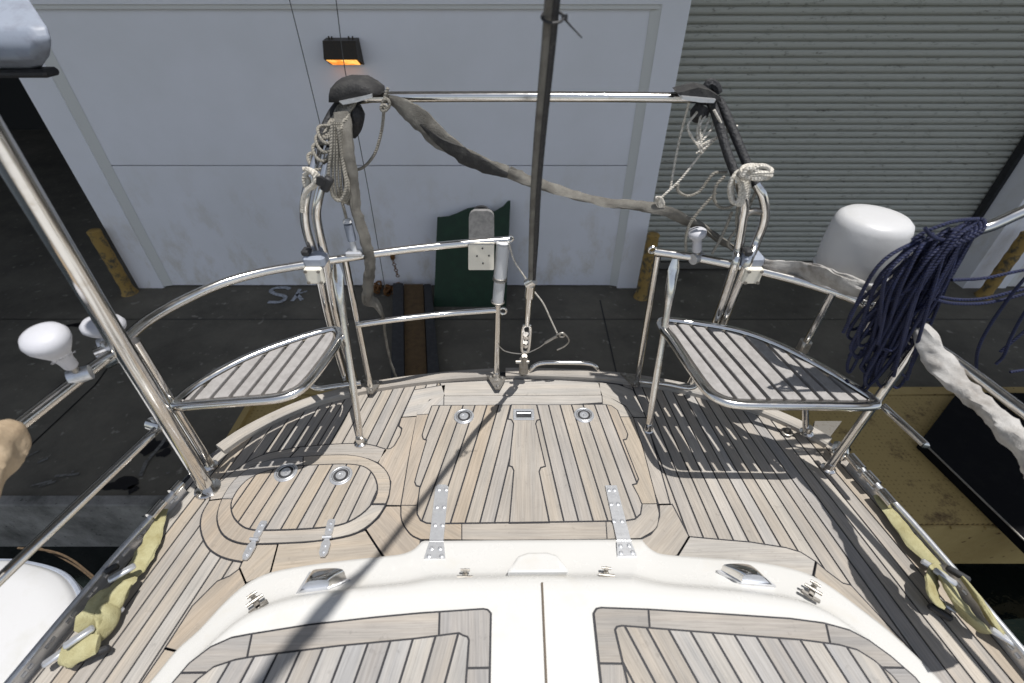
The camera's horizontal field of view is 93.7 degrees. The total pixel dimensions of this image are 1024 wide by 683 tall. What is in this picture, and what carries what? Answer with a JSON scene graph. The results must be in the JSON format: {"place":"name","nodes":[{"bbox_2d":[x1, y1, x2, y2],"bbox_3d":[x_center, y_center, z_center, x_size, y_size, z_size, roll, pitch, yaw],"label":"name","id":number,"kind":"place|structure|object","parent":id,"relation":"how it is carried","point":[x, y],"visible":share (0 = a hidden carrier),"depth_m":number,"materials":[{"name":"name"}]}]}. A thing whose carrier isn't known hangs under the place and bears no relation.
{"place":"outdoors","nodes":[
{"label":"outdoors","id":0,"kind":"place"},
{"bbox_2d":[0,507,151,546],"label":"quay wall face","id":1,"kind":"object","parent":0,"point":[86,526],"depth_m":4.21},
{"bbox_2d":[0,130,1023,494],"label":"quay ground","id":2,"kind":"structure","parent":0,"point":[94,432],"depth_m":5.92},
{"bbox_2d":[0,495,166,506],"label":"quay kerb","id":3,"kind":"structure","parent":2,"relation":"on","point":[68,500],"depth_m":4.04,"materials":[{"name":"grey concrete"}]},
{"bbox_2d":[86,228,138,296],"bbox_3d":[-5.249,-1.034,6.302,0.210,0.940,0.210,0,39,0],"label":"bollard","id":4,"kind":"object","parent":2,"relation":"on","point":[98,239],"visible":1,"depth_m":6.25,"materials":[{"name":"paint"}]},
{"bbox_2d":[66,323,170,493],"bbox_3d":[-1.739,0.367,5.294,7.467,0.001,2.691,-4,39,-5],"label":"ground stain","id":5,"kind":"object","parent":2,"relation":"on","point":[130,483],"visible":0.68,"depth_m":4.24,"materials":[{"name":"black liquid"}]},
{"bbox_2d":[268,286,306,302],"bbox_3d":[-3.081,-0.639,6.551,0.558,0.001,0.428,0,39,0],"label":"chalk marking","id":6,"kind":"object","parent":2,"relation":"on","point":[296,295],"visible":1,"depth_m":6.55,"materials":[{"name":"white paint"}]},
{"bbox_2d":[33,300,616,442],"bbox_3d":[0.000,0.479,5.157,60.000,0.001,3.321,0,39,0],"label":"ground joint","id":7,"kind":"object","parent":2,"relation":"on","point":[107,368],"visible":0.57,"depth_m":5.29,"materials":[{"name":"black concrete"}]},
{"bbox_2d":[373,280,399,295],"bbox_3d":[-1.713,-0.724,6.579,0.397,0.141,0.257,0,39,0],"label":"chain heap","id":8,"kind":"object","parent":2,"relation":"on","point":[388,288],"visible":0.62,"depth_m":6.55,"materials":[{"name":"brown metal"}]},
{"bbox_2d":[391,283,439,377],"bbox_3d":[-1.192,-0.163,5.850,0.508,0.134,2.077,-7,39,-8],"label":"gangplank","id":9,"kind":"object","parent":2,"relation":"on","point":[410,339],"visible":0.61,"depth_m":5.69,"materials":[{"name":"brown wood"}]},
{"bbox_2d":[27,290,907,486],"bbox_3d":[-0.128,0.265,5.416,9.915,0.001,3.200,0,39,0],"label":"ground scuff","id":10,"kind":"object","parent":2,"relation":"on","point":[141,472],"visible":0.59,"depth_m":4.38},
{"bbox_2d":[434,201,509,306],"bbox_3d":[-0.525,-1.089,6.112,1.013,1.290,0.451,0,39,0],"label":"plywood board","id":11,"kind":"object","parent":2,"relation":"on","point":[458,283],"visible":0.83,"depth_m":6.17,"materials":[{"name":"green wood"}]},
{"bbox_2d":[0,0,1023,287],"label":"warehouse building","id":12,"kind":"structure","parent":2,"relation":"on","point":[182,132],"depth_m":5.53,"materials":[{"name":"white metal"}]},
{"bbox_2d":[322,36,363,64],"bbox_3d":[-1.720,-2.938,4.866,0.350,0.260,0.200,0,39,0],"label":"wall lamp","id":13,"kind":"object","parent":12,"relation":"attached to","point":[351,48],"visible":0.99,"depth_m":4.81,"materials":[{"name":"brown metal"}]},
{"bbox_2d":[336,0,384,286],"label":"thin wire","id":14,"kind":"object","parent":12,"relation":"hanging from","point":[358,137],"visible":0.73,"depth_m":1.47,"materials":[{"name":"grey metal"}]},
{"bbox_2d":[390,255,399,276],"bbox_3d":[-1.575,-1.024,6.434,0.069,0.305,0.182,-14,41,-17],"label":"chain","id":15,"kind":"object","parent":12,"relation":"hanging from","point":[392,257],"depth_m":6.41,"materials":[{"name":"brown metal"}]},
{"bbox_2d":[640,0,1023,268],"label":"roller door","id":16,"kind":"structure","parent":12,"relation":"in","point":[914,109],"depth_m":5.70,"materials":[{"name":"metal"}]},
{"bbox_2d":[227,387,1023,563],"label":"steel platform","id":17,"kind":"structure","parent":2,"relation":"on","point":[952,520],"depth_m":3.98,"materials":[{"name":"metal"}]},
{"bbox_2d":[916,392,1023,552],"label":"rubber dock fender","id":18,"kind":"object","parent":17,"relation":"on","point":[970,457],"visible":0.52,"depth_m":3.93,"materials":[{"name":"rubber"}]},
{"bbox_2d":[633,231,659,300],"bbox_3d":[1.752,-0.971,6.224,0.210,0.940,0.210,0,39,0],"label":"bollard","id":19,"kind":"object","parent":2,"relation":"on","point":[641,292],"visible":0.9,"depth_m":6.18,"materials":[{"name":"paint"}]},
{"bbox_2d":[973,231,1023,299],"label":"bollard","id":20,"kind":"object","parent":2,"relation":"on","point":[1010,258],"visible":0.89,"depth_m":6.21,"materials":[{"name":"paint"}]},
{"bbox_2d":[0,547,1023,645],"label":"water","id":21,"kind":"structure","parent":0,"point":[999,588],"depth_m":4.23,"materials":[{"name":"black liquid"}]},
{"bbox_2d":[0,559,82,682],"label":"dinghy","id":22,"kind":"object","parent":21,"relation":"on","point":[36,599],"visible":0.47,"depth_m":1.91,"materials":[{"name":"white plastic"}]},
{"bbox_2d":[17,547,93,578],"bbox_3d":[-2.010,1.067,2.227,0.724,0.059,0.059,13,40,16],"label":"mooring line","id":23,"kind":"object","parent":22,"relation":"attached to","point":[85,571],"visible":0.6,"depth_m":2.26,"materials":[{"name":"brown fabric"}]},
{"bbox_2d":[0,116,1023,682],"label":"sailing yacht","id":24,"kind":"object","parent":21,"relation":"on","point":[722,518],"visible":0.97,"depth_m":1.32,"materials":[{"name":"paint"}]},
{"bbox_2d":[0,419,32,479],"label":"rail cover","id":25,"kind":"object","parent":24,"relation":"attached to","point":[16,440],"visible":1,"depth_m":0.88,"materials":[{"name":"beige fabric"}]},
{"bbox_2d":[0,0,58,77],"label":"radar dome","id":26,"kind":"structure","parent":24,"relation":"attached to","point":[25,43],"depth_m":1.08,"materials":[{"name":"grey plastic"}]},
{"bbox_2d":[18,322,94,382],"bbox_3d":[-0.899,0.037,0.957,0.079,0.153,0.084,-21,43,-24],"label":"gps antenna","id":27,"kind":"object","parent":24,"relation":"on","point":[51,341],"visible":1,"depth_m":0.92,"materials":[{"name":"white plastic"}]},
{"bbox_2d":[79,314,126,346],"bbox_3d":[-0.930,-0.022,1.105,0.084,0.085,0.084,0,39,0],"label":"gps antenna","id":28,"kind":"object","parent":24,"relation":"attached to","point":[87,327],"visible":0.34,"depth_m":1.06,"materials":[{"name":"plastic"}]},
{"bbox_2d":[41,508,167,668],"bbox_3d":[-1.010,0.609,1.247,0.129,0.071,0.411,0,39,0],"label":"webbing strap","id":29,"kind":"object","parent":24,"relation":"on","point":[97,617],"visible":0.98,"depth_m":1.16,"materials":[{"name":"fabric"}]},
{"bbox_2d":[343,218,363,256],"bbox_3d":[-0.463,-0.301,1.383,0.050,0.115,0.034,0,39,0],"label":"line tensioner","id":30,"kind":"object","parent":24,"relation":"attached to","point":[353,251],"visible":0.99,"depth_m":1.38,"materials":[{"name":"metal"}]},
{"bbox_2d":[468,205,493,269],"bbox_3d":[-0.097,-0.323,1.504,0.085,0.191,0.064,0,39,0],"label":"outboard bracket","id":31,"kind":"object","parent":24,"relation":"attached to","point":[481,226],"visible":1,"depth_m":1.49,"materials":[{"name":"beige plastic"}]},
{"bbox_2d":[508,243,557,332],"bbox_3d":[0.075,-0.167,1.590,0.174,0.352,0.005,0,39,0],"label":"thin line","id":32,"kind":"object","parent":24,"relation":"hanging from","point":[535,292],"visible":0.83,"depth_m":1.59,"materials":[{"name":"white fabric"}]},
{"bbox_2d":[500,332,569,353],"bbox_3d":[0.081,0.007,1.729,0.252,0.102,0.010,0,39,0],"label":"hook","id":33,"kind":"object","parent":32,"relation":"hanging from","point":[555,337],"visible":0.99,"depth_m":1.72,"materials":[{"name":"metal"}]},
{"bbox_2d":[300,75,769,384],"bbox_3d":[0.040,-0.227,1.494,1.371,1.033,0.264,0,39,0],"label":"davit frame","id":34,"kind":"object","parent":24,"relation":"on","point":[361,89],"visible":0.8,"depth_m":1.27,"materials":[{"name":"silver metal"}]},
{"bbox_2d":[289,0,319,123],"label":"thin wire","id":35,"kind":"object","parent":34,"relation":"hanging from","point":[304,60],"visible":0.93,"depth_m":1.30,"materials":[{"name":"grey metal"}]},
{"bbox_2d":[300,166,319,212],"bbox_3d":[-0.520,-0.388,1.226,0.077,0.124,0.031,0,39,0],"label":"rope knot","id":36,"kind":"object","parent":34,"relation":"attached to","point":[308,186],"visible":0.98,"depth_m":1.21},
{"bbox_2d":[316,175,333,192],"bbox_3d":[-0.472,-0.400,1.216,0.043,0.043,0.022,0,39,0],"label":"rope clutch","id":37,"kind":"object","parent":34,"relation":"attached to","point":[325,183],"visible":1,"depth_m":1.21,"materials":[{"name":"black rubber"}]},
{"bbox_2d":[306,102,356,218],"bbox_3d":[-0.452,-0.483,1.293,0.111,0.301,0.167,31,48,33],"label":"rope coil","id":38,"kind":"object","parent":34,"relation":"hanging from","point":[333,131],"visible":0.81,"depth_m":1.24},
{"bbox_2d":[333,111,396,377],"bbox_3d":[-0.446,-0.195,1.563,0.073,1.035,0.174,0,39,0],"label":"hanging strap","id":39,"kind":"object","parent":34,"relation":"hanging from","point":[368,299],"visible":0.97,"depth_m":1.35,"materials":[{"name":"grey fabric"}]},
{"bbox_2d":[357,87,390,170],"bbox_3d":[-0.397,-0.558,1.282,0.171,0.214,0.028,0,39,0],"label":"rope loop","id":40,"kind":"object","parent":34,"relation":"hanging from","point":[384,107],"visible":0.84,"depth_m":1.27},
{"bbox_2d":[386,95,879,301],"bbox_3d":[0.324,-0.416,1.313,1.304,0.436,0.255,11,40,13],"label":"canvas strap","id":41,"kind":"object","parent":34,"relation":"hanging from","point":[429,128],"visible":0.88,"depth_m":1.29,"materials":[{"name":"grey fabric"}]},
{"bbox_2d":[655,103,737,207],"bbox_3d":[0.508,-0.511,1.341,0.197,0.269,0.080,0,39,0],"label":"lashing line","id":42,"kind":"object","parent":34,"relation":"attached to","point":[702,147],"visible":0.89,"depth_m":1.30,"materials":[{"name":"white fabric"}]},
{"bbox_2d":[676,170,755,254],"bbox_3d":[0.560,-0.358,1.347,0.215,0.236,0.058,0,39,0],"label":"rope tangle","id":43,"kind":"object","parent":34,"relation":"hanging from","point":[714,193],"visible":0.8,"depth_m":1.33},
{"bbox_2d":[727,169,750,206],"bbox_3d":[0.594,-0.397,1.255,0.076,0.103,0.027,0,39,0],"label":"rope coil","id":44,"kind":"object","parent":34,"relation":"hanging from","point":[744,189],"visible":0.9,"depth_m":1.25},
{"bbox_2d":[738,163,773,180],"bbox_3d":[0.612,-0.429,1.207,0.091,0.050,0.060,0,39,0],"label":"rope bundle","id":45,"kind":"object","parent":34,"relation":"attached to","point":[755,171],"visible":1,"depth_m":1.19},
{"bbox_2d":[516,0,581,375],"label":"backstay","id":46,"kind":"object","parent":24,"relation":"on","point":[550,14],"visible":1,"depth_m":0.93,"materials":[{"name":"metal"}]},
{"bbox_2d":[688,226,706,264],"bbox_3d":[0.536,-0.282,1.409,0.061,0.112,0.053,-21,43,-24],"label":"gps antenna","id":47,"kind":"object","parent":24,"relation":"attached to","point":[696,235],"visible":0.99,"depth_m":1.39,"materials":[{"name":"plastic"}]},
{"bbox_2d":[813,204,914,285],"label":"antenna dome","id":48,"kind":"structure","parent":24,"relation":"attached to","point":[861,241],"depth_m":1.23,"materials":[{"name":"white plastic"}]},
{"bbox_2d":[842,217,986,389],"bbox_3d":[0.944,-0.053,1.175,0.349,0.547,0.090,-8,39,-10],"label":"rope hank","id":49,"kind":"object","parent":24,"relation":"hanging from","point":[904,285],"visible":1,"depth_m":1.10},
{"bbox_2d":[873,495,1015,648],"bbox_3d":[1.095,0.586,1.265,0.155,0.085,0.435,-5,39,-6],"label":"webbing strap","id":50,"kind":"object","parent":24,"relation":"on","point":[935,572],"visible":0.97,"depth_m":1.20,"materials":[{"name":"fabric"}]},
{"bbox_2d":[912,313,1023,474],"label":"rail wrap","id":51,"kind":"object","parent":24,"relation":"attached to","point":[944,368],"visible":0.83,"depth_m":1.10,"materials":[{"name":"fabric"}]},
{"bbox_2d":[922,251,1023,372],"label":"rope loop","id":52,"kind":"object","parent":24,"relation":"hanging from","point":[1011,340],"visible":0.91,"depth_m":1.13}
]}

